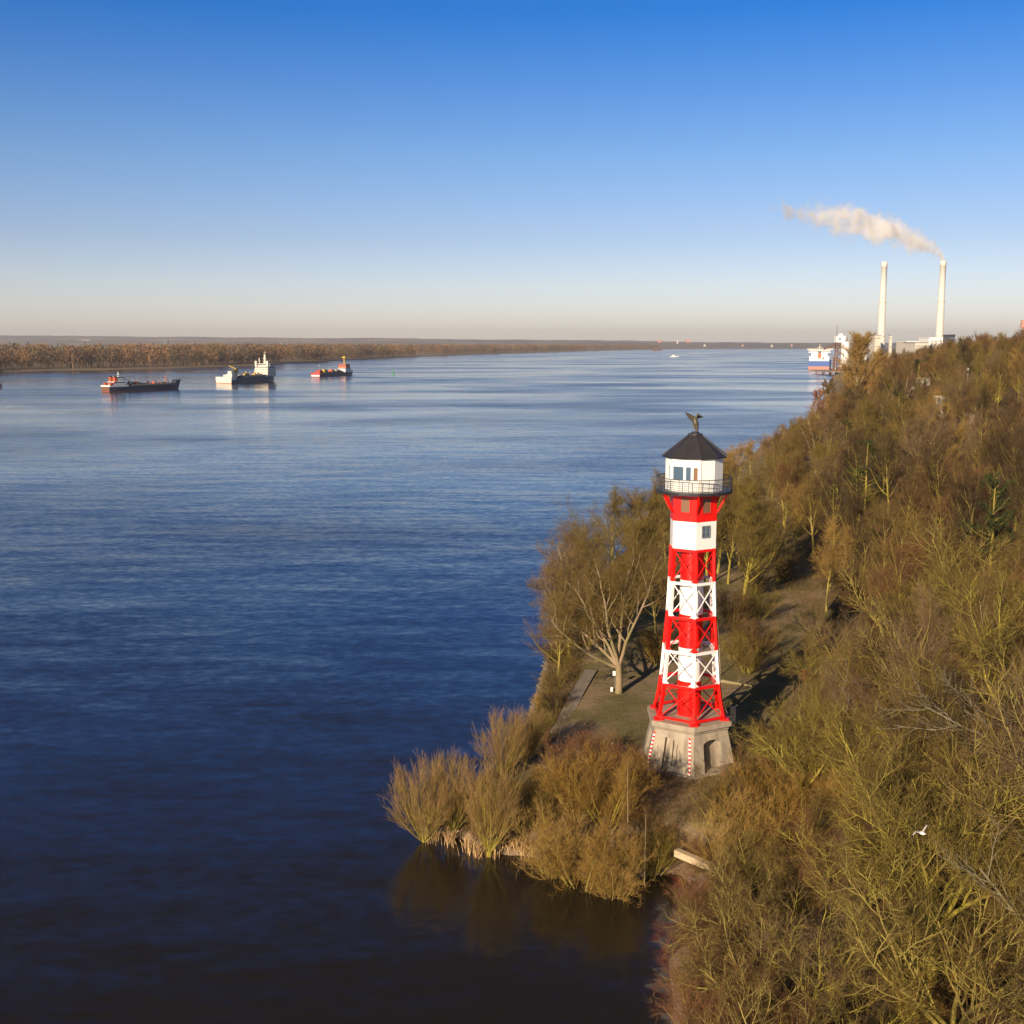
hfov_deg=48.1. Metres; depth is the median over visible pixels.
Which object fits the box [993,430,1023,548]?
bare tree
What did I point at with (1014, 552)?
bare tree
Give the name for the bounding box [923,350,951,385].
bare tree
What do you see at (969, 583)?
mossy tree
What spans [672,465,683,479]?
window
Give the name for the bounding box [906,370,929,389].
house
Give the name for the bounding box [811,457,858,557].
bare tree
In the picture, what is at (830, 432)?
bare tree
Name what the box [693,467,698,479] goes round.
window
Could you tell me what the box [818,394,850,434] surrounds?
bare tree
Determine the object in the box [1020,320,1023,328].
radar tower
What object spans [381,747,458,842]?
willow tree
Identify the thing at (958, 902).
undergrowth
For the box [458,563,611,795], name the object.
bank stones
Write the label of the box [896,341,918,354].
machine hall
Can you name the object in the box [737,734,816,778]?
bush
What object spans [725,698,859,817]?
mossy tree
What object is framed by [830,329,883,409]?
poplar tree
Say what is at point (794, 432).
bare tree
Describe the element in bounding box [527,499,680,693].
spreading tree
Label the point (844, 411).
bare tree
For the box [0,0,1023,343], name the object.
sky
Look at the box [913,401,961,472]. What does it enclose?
bare tree
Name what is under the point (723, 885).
red bush
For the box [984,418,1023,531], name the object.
bare tree
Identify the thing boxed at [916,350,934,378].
bare tree
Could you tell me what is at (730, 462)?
mossy tree
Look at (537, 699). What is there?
bank bush
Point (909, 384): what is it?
pale tree
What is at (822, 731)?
bush
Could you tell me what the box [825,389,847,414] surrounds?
bare tree
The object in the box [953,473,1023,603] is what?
evergreen tree
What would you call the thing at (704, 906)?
red bush
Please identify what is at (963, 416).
house
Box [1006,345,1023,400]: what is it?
bare tree
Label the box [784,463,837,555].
bare tree
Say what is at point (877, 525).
bare tree
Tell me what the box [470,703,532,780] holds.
willow tree
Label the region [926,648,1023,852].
mossy tree
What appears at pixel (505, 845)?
reed tuft
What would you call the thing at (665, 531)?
riverside tree
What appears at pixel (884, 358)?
poplar tree
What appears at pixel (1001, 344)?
bare tree
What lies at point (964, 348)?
bare tree
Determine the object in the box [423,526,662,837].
bank undergrowth
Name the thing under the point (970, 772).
mossy tree
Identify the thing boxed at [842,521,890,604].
bare tree
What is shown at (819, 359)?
cargo ship
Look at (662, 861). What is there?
bush
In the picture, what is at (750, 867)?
leaning tree
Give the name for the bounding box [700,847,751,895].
red bush
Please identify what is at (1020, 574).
bare tree
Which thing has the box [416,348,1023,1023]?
ground
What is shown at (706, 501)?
window
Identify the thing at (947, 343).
bare tree
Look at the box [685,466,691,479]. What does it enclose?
window
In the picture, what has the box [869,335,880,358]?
power house
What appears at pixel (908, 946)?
mossy tree
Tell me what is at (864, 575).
bare tree
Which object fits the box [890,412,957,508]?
bare tree
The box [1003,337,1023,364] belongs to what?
bare tree
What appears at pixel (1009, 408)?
bare tree
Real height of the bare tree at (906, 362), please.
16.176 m
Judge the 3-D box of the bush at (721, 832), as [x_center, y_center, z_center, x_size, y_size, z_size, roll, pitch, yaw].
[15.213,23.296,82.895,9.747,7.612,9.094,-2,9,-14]
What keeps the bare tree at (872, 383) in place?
on the ground at (640, 676)
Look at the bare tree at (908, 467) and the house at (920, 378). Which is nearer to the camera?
the bare tree at (908, 467)
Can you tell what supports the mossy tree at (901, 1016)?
on the ground at (640, 676)
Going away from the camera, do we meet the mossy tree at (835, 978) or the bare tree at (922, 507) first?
the mossy tree at (835, 978)
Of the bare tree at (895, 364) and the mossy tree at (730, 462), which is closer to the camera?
the mossy tree at (730, 462)
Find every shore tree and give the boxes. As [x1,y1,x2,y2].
[725,447,745,476]
[732,440,756,479]
[744,437,761,474]
[760,433,773,452]
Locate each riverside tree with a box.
[517,590,585,675]
[534,541,595,658]
[546,518,614,621]
[548,522,614,614]
[572,550,610,644]
[583,477,638,578]
[598,485,670,593]
[615,489,654,554]
[615,513,664,602]
[621,471,670,559]
[625,544,675,638]
[641,494,670,579]
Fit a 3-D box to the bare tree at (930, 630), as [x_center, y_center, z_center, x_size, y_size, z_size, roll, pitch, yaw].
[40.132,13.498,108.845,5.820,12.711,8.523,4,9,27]
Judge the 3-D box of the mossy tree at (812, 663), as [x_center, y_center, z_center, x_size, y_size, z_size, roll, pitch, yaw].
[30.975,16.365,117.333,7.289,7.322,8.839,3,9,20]
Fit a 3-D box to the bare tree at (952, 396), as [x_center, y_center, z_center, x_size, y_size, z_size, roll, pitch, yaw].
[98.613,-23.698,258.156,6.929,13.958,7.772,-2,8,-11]
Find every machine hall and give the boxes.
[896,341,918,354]
[904,342,928,353]
[919,337,942,349]
[943,335,954,346]
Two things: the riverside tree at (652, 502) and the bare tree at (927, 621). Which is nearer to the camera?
the bare tree at (927, 621)
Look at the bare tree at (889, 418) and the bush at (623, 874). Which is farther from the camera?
the bare tree at (889, 418)
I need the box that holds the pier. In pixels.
[811,358,854,374]
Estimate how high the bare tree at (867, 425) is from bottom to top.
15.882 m
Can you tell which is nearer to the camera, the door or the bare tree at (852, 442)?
the door
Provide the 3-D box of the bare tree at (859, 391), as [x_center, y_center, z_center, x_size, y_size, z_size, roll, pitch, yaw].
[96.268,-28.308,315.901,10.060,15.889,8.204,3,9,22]
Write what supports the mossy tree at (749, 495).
on the ground at (640, 676)
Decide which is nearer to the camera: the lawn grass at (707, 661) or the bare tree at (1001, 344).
the lawn grass at (707, 661)
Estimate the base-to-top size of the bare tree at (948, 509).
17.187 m
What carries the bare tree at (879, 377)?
on the ground at (640, 676)
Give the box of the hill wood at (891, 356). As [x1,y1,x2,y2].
[827,329,1023,409]
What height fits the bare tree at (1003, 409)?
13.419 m
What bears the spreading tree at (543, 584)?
on the ground at (640, 676)
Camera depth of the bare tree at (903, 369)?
383.20 m
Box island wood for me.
[0,341,660,369]
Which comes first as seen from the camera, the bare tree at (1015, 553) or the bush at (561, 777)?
the bush at (561, 777)
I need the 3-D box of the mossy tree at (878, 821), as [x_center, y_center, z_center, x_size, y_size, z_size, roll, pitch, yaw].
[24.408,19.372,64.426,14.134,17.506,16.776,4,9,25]
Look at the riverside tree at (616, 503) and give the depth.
179.24 m
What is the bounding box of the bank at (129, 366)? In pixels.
[0,349,657,371]
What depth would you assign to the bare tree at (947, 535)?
124.70 m
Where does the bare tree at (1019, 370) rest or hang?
on the ground at (640, 676)
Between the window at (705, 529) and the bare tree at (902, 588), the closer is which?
the window at (705, 529)
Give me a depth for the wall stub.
82.83 m
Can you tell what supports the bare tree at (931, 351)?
on the ground at (640, 676)
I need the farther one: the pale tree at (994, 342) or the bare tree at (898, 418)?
the pale tree at (994, 342)
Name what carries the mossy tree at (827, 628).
on the ground at (640, 676)
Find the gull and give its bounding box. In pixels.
[910,825,930,837]
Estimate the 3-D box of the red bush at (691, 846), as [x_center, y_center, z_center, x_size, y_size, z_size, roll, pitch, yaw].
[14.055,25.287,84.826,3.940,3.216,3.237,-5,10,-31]
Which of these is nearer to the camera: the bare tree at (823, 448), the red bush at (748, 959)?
the red bush at (748, 959)
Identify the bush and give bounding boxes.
[507,762,582,829]
[509,795,594,883]
[521,808,649,898]
[523,736,619,824]
[524,709,556,732]
[528,688,552,707]
[531,664,570,692]
[535,683,576,715]
[537,639,566,663]
[541,731,597,780]
[545,743,666,832]
[553,651,577,669]
[566,722,625,770]
[573,829,663,907]
[597,738,665,794]
[626,821,688,877]
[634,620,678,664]
[641,953,752,1023]
[642,809,679,853]
[652,918,733,1006]
[654,880,745,969]
[656,990,779,1023]
[658,857,721,913]
[662,939,776,1023]
[668,784,791,882]
[673,832,715,872]
[677,878,734,931]
[678,758,759,823]
[678,896,764,960]
[684,958,812,1023]
[687,914,787,996]
[693,862,757,910]
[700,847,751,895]
[707,628,750,660]
[711,747,828,849]
[714,724,795,791]
[717,585,762,624]
[719,608,768,643]
[726,632,773,674]
[728,560,776,593]
[730,580,787,619]
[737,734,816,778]
[740,616,786,652]
[741,787,843,866]
[748,715,831,799]
[749,883,825,948]
[762,831,843,920]
[766,548,803,581]
[774,986,879,1023]
[777,741,859,813]
[778,918,890,1010]
[781,424,787,440]
[795,700,866,768]
[802,762,876,824]
[805,689,890,762]
[867,955,965,1023]
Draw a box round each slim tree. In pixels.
[616,747,639,871]
[638,799,653,885]
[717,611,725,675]
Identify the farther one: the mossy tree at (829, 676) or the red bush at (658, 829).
the mossy tree at (829, 676)
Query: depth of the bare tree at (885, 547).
136.98 m
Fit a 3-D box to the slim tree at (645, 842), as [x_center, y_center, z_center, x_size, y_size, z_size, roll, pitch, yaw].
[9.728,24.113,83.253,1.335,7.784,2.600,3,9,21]
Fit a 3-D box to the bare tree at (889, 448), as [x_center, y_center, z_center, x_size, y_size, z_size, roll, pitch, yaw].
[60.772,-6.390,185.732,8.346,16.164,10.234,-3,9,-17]
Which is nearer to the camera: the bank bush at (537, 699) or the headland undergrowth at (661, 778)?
the headland undergrowth at (661, 778)
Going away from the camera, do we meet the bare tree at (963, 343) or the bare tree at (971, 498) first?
the bare tree at (971, 498)
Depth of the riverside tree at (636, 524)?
160.22 m
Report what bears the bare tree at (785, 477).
on the ground at (640, 676)
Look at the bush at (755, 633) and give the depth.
136.10 m
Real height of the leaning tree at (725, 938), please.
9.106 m
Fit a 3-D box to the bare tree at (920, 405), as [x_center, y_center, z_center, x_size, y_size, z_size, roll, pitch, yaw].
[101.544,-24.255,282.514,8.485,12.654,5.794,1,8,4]
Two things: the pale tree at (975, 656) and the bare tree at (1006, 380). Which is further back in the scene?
the bare tree at (1006, 380)
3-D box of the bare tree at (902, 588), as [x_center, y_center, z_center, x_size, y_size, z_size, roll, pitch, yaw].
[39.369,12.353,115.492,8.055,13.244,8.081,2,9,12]
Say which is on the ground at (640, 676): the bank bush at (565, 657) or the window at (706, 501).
the bank bush at (565, 657)
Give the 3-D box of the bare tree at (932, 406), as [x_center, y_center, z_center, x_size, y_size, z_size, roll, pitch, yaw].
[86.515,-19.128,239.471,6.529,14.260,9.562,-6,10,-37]
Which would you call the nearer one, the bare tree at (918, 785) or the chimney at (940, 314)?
the bare tree at (918, 785)
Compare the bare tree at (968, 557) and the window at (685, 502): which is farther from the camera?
the bare tree at (968, 557)
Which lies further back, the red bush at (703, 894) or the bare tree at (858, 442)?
the bare tree at (858, 442)
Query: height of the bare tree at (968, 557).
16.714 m
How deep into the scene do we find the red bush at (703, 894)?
73.27 m
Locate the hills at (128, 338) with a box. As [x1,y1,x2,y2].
[0,335,895,343]
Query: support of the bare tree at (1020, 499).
on the ground at (640, 676)
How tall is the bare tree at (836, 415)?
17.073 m
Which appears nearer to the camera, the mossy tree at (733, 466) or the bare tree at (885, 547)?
the bare tree at (885, 547)
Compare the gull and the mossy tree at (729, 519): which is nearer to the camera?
the gull
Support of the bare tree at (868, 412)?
on the ground at (640, 676)
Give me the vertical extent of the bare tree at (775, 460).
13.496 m
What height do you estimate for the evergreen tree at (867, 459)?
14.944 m
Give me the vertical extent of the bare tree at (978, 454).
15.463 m
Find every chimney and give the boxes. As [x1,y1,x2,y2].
[877,262,887,355]
[935,261,946,336]
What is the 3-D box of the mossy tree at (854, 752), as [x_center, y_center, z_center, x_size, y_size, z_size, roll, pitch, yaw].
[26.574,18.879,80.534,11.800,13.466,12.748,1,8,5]
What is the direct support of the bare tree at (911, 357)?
on the ground at (640, 676)
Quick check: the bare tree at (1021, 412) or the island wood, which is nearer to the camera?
the bare tree at (1021, 412)
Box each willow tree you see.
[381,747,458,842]
[416,745,487,837]
[448,751,527,856]
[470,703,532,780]
[506,704,549,765]
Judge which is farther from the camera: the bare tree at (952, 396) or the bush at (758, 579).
the bare tree at (952, 396)
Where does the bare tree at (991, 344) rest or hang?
on the ground at (640, 676)
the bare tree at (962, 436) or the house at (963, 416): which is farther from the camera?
the house at (963, 416)
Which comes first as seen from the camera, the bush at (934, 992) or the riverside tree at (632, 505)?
the bush at (934, 992)
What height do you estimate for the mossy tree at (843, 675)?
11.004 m
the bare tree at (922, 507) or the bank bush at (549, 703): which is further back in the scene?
the bare tree at (922, 507)
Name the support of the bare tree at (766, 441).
on the ground at (640, 676)
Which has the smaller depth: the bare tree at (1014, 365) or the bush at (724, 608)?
the bush at (724, 608)
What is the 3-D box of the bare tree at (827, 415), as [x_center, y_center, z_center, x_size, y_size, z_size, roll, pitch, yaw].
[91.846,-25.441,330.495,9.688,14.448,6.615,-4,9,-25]
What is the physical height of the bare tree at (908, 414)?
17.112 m
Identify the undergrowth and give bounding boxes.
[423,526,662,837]
[423,769,677,868]
[624,774,995,1023]
[763,396,1023,1023]
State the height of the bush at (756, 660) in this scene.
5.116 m
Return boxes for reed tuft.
[422,825,439,844]
[441,826,461,847]
[456,839,486,859]
[460,832,471,853]
[483,836,504,859]
[496,835,522,854]
[512,837,534,857]
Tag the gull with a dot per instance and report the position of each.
(921, 832)
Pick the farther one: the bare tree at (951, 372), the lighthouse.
the bare tree at (951, 372)
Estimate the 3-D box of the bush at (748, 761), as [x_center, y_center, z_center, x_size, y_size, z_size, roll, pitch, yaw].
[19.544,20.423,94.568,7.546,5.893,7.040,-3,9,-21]
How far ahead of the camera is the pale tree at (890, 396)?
305.22 m
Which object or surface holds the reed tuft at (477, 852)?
on the ground at (640, 676)
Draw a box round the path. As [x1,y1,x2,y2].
[550,669,596,732]
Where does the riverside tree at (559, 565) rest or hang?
on the ground at (640, 676)
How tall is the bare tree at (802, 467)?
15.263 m
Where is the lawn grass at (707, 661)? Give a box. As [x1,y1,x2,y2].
[513,553,886,791]
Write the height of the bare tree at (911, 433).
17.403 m
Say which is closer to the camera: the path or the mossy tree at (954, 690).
the mossy tree at (954, 690)
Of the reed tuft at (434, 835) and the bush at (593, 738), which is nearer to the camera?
the reed tuft at (434, 835)
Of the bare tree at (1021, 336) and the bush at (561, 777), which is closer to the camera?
the bush at (561, 777)
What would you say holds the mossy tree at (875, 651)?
on the ground at (640, 676)
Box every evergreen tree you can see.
[832,419,857,452]
[843,439,892,512]
[879,389,911,431]
[909,357,929,391]
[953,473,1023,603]
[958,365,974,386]
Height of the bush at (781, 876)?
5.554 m
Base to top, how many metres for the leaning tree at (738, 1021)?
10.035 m
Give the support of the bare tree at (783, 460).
on the ground at (640, 676)
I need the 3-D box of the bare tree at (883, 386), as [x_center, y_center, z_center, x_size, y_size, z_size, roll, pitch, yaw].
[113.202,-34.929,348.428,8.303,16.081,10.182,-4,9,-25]
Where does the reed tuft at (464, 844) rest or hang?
in the water
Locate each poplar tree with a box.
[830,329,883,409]
[867,347,889,376]
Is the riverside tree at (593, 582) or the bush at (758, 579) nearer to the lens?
the riverside tree at (593, 582)
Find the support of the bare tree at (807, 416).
on the ground at (640, 676)
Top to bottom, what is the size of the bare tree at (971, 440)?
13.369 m
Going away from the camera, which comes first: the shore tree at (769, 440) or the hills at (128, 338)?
the shore tree at (769, 440)
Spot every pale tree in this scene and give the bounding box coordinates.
[792,404,849,473]
[869,382,900,419]
[883,359,925,397]
[927,345,960,384]
[952,557,1023,750]
[983,334,1003,358]
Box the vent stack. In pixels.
[888,335,891,357]
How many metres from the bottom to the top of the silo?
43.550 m
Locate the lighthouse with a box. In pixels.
[639,412,735,778]
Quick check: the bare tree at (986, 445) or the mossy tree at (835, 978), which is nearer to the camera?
the mossy tree at (835, 978)
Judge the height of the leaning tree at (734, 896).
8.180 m
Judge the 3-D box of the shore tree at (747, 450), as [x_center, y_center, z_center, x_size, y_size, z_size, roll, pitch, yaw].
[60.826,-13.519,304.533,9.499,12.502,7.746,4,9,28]
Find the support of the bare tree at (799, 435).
on the ground at (640, 676)
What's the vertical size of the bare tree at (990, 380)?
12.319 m
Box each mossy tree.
[647,465,668,503]
[704,495,737,585]
[716,469,742,573]
[717,476,762,583]
[722,443,743,470]
[723,457,744,495]
[723,457,777,564]
[723,462,733,482]
[724,452,732,474]
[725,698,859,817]
[729,470,792,576]
[729,503,801,602]
[730,470,805,589]
[739,870,901,1023]
[756,685,867,788]
[761,786,994,949]
[773,983,936,1023]
[779,631,850,698]
[782,676,846,728]
[783,606,873,667]
[793,614,869,673]
[793,672,892,737]
[794,665,845,708]
[801,690,974,859]
[802,814,1023,1023]
[806,707,1023,988]
[809,514,859,611]
[813,655,896,720]
[816,649,943,787]
[820,632,907,736]
[822,638,891,690]
[831,576,1009,729]
[832,679,1023,906]
[850,638,1022,828]
[860,638,1023,788]
[901,528,1023,675]
[909,772,1023,952]
[926,548,1023,703]
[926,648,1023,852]
[939,868,1023,1023]
[944,974,1023,1023]
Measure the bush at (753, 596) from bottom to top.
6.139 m
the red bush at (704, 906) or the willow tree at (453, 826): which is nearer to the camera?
the red bush at (704, 906)
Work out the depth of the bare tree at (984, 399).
216.42 m
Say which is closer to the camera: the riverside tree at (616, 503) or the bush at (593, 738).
the bush at (593, 738)
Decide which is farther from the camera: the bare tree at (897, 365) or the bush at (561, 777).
the bare tree at (897, 365)
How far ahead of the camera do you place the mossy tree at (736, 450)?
289.32 m
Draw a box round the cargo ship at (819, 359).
[807,346,832,369]
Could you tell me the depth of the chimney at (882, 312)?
1660.53 m
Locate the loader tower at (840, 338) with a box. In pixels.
[824,334,847,367]
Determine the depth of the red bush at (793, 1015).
57.87 m
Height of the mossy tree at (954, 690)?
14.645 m
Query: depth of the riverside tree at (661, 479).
191.28 m
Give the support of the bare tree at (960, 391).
on the ground at (640, 676)
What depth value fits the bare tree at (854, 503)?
161.17 m
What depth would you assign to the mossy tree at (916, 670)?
82.96 m
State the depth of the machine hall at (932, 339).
1543.23 m
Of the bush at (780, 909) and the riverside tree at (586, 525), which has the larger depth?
the riverside tree at (586, 525)
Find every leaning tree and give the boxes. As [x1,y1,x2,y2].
[654,831,789,963]
[656,873,818,1023]
[681,956,834,1023]
[700,818,786,906]
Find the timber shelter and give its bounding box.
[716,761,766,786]
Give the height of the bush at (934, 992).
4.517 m
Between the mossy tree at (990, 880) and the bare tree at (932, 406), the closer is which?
the mossy tree at (990, 880)
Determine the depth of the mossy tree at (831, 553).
155.44 m
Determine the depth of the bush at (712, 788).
87.92 m
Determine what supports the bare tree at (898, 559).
on the ground at (640, 676)
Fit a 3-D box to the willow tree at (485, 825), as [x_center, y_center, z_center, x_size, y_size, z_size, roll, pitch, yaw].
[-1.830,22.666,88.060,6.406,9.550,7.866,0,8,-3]
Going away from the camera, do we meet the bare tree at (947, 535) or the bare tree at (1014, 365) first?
the bare tree at (947, 535)
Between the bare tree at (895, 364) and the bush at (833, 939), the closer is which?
the bush at (833, 939)
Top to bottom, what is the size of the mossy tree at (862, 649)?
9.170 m
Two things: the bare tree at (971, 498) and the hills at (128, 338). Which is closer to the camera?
the bare tree at (971, 498)
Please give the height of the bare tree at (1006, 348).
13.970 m
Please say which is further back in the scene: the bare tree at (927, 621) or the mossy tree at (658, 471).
the mossy tree at (658, 471)
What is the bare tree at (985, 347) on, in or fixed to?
on the ground at (640, 676)
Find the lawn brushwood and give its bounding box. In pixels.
[626,558,900,815]
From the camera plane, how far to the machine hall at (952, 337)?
1513.21 m
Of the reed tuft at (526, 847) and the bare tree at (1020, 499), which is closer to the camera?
the reed tuft at (526, 847)
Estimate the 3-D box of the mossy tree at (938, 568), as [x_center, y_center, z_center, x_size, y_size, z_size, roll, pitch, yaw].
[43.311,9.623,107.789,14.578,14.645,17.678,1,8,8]
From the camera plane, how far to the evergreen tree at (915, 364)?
375.77 m
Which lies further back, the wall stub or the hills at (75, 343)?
the hills at (75, 343)
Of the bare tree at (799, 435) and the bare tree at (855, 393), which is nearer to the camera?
the bare tree at (799, 435)
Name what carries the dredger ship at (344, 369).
on the water
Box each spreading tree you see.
[523,524,623,651]
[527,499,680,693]
[544,490,663,642]
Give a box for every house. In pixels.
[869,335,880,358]
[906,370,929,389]
[921,386,955,417]
[950,402,974,428]
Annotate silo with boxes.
[841,339,849,372]
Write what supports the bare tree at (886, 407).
on the ground at (640, 676)
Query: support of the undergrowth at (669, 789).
on the ground at (640, 676)
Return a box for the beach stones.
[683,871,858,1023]
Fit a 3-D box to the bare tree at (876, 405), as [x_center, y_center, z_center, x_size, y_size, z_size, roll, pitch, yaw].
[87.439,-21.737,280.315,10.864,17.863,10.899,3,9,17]
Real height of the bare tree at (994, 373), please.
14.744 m
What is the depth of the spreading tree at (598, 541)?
139.37 m
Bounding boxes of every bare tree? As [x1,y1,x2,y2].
[748,423,784,462]
[758,452,784,503]
[760,442,809,524]
[763,434,803,470]
[764,430,794,468]
[769,458,804,529]
[778,423,807,476]
[779,443,808,486]
[779,482,803,545]
[782,416,807,438]
[784,418,811,460]
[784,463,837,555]
[787,449,811,488]
[787,483,822,552]
[796,407,817,428]
[802,440,834,477]
[803,403,826,440]
[803,439,855,505]
[807,436,837,500]
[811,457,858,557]
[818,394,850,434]
[818,440,862,509]
[820,401,840,428]
[820,408,844,454]
[820,534,930,646]
[821,396,850,452]
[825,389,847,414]
[825,393,865,442]
[825,477,887,586]
[829,480,888,568]
[831,420,882,513]
[832,421,870,484]
[841,422,876,483]
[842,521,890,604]
[843,407,883,450]
[844,385,867,412]
[845,393,880,451]
[847,382,870,423]
[850,389,891,437]
[856,488,913,596]
[858,522,939,649]
[860,426,908,508]
[861,419,905,494]
[862,576,938,682]
[862,577,971,753]
[864,502,939,597]
[865,371,883,399]
[865,678,1023,843]
[866,368,882,394]
[874,373,899,416]
[874,416,903,463]
[877,371,908,417]
[878,404,896,438]
[882,388,934,472]
[882,399,915,470]
[882,465,947,572]
[884,354,904,370]
[884,367,903,397]
[884,376,909,411]
[887,507,1023,652]
[889,355,901,375]
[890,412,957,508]
[890,446,940,531]
[894,359,913,384]
[898,355,912,391]
[898,403,943,473]
[901,431,964,549]
[901,554,1023,733]
[905,597,960,661]
[907,352,919,363]
[909,377,937,422]
[910,378,932,404]
[911,389,934,421]
[912,347,927,369]
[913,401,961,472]
[914,443,968,530]
[915,389,943,433]
[915,516,976,620]
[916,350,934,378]
[920,342,934,354]
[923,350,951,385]
[923,454,1001,574]
[926,345,955,378]
[927,340,948,367]
[929,367,979,431]
[931,345,953,383]
[933,459,1018,577]
[935,362,976,418]
[937,455,1000,554]
[938,365,977,409]
[938,378,969,415]
[939,403,981,453]
[941,337,958,360]
[946,387,979,451]
[950,335,972,356]
[953,347,979,379]
[954,408,1023,510]
[955,335,979,365]
[955,425,988,482]
[958,406,1000,462]
[960,379,1001,448]
[961,376,984,406]
[964,414,1011,491]
[966,370,1004,424]
[967,339,986,371]
[968,329,990,372]
[976,360,1009,403]
[979,344,990,361]
[979,345,1002,379]
[980,369,1004,399]
[984,392,1023,453]
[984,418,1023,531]
[986,335,997,356]
[986,354,1014,416]
[986,389,1023,431]
[989,335,1013,373]
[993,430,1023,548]
[993,506,1023,605]
[996,337,1013,370]
[996,554,1023,670]
[998,400,1023,452]
[999,462,1023,530]
[1000,347,1023,397]
[1000,484,1023,552]
[1000,511,1023,588]
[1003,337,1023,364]
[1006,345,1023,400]
[1007,353,1023,394]
[1011,378,1023,401]
[1016,333,1023,353]
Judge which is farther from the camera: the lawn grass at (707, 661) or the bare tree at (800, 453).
the bare tree at (800, 453)
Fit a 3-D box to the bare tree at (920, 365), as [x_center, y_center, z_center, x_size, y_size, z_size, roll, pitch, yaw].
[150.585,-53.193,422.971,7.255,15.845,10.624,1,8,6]
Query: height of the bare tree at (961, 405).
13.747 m
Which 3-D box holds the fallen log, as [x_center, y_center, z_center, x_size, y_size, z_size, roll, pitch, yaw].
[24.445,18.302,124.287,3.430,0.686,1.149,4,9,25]
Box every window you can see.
[668,465,670,478]
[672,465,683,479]
[680,497,690,513]
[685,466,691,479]
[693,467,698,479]
[702,497,711,513]
[702,525,710,537]
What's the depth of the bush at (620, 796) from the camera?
88.20 m
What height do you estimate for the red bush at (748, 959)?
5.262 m
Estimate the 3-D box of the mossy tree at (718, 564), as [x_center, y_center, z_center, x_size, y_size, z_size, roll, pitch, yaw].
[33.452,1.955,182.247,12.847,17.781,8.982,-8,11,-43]
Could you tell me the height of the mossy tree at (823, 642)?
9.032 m
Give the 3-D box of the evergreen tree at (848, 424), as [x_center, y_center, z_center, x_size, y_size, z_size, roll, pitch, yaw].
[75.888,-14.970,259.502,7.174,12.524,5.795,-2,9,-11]
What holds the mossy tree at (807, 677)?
on the ground at (640, 676)
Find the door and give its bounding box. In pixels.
[704,753,707,768]
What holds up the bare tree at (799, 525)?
on the ground at (640, 676)
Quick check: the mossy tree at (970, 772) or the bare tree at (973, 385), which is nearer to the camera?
the mossy tree at (970, 772)
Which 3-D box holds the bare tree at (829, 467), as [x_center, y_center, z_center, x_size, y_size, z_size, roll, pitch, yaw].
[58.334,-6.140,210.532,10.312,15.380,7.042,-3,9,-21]
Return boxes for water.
[0,349,840,1023]
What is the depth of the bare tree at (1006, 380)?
266.18 m
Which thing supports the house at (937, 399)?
on the ground at (640, 676)
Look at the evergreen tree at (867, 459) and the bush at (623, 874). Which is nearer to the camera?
the bush at (623, 874)
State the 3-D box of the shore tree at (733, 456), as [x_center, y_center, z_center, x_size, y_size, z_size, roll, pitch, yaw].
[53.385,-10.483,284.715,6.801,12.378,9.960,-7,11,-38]
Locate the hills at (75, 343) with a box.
[0,340,955,348]
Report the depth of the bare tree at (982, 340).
421.92 m
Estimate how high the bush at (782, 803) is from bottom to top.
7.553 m
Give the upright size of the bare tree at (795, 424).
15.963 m
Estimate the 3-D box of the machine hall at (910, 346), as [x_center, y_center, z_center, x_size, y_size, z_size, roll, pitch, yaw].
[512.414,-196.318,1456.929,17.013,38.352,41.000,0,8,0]
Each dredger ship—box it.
[100,374,180,391]
[216,352,276,382]
[311,356,352,376]
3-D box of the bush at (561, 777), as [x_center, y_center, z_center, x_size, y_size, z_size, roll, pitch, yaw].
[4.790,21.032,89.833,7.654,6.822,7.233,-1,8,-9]
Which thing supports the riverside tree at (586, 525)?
on the ground at (640, 676)
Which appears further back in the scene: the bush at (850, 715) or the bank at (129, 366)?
the bank at (129, 366)
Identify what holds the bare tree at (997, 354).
on the ground at (640, 676)
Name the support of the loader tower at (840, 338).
on the ground at (640, 676)
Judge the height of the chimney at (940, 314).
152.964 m
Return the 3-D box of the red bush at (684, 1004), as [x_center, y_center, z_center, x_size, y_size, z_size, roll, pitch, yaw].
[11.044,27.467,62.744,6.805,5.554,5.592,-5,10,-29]
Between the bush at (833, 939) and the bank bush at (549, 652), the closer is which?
the bush at (833, 939)
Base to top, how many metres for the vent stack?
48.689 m
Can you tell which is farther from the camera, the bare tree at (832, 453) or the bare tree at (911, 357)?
the bare tree at (911, 357)
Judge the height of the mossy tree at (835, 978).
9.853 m
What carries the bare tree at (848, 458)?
on the ground at (640, 676)
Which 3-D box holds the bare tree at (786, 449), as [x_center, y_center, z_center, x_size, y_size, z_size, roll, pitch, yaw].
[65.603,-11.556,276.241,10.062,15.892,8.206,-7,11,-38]
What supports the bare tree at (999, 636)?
on the ground at (640, 676)
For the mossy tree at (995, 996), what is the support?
on the ground at (640, 676)
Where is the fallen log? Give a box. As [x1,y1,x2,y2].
[721,677,751,686]
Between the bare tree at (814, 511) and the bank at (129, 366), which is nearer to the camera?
the bare tree at (814, 511)
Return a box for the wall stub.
[674,848,713,870]
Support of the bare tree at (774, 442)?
on the ground at (640, 676)

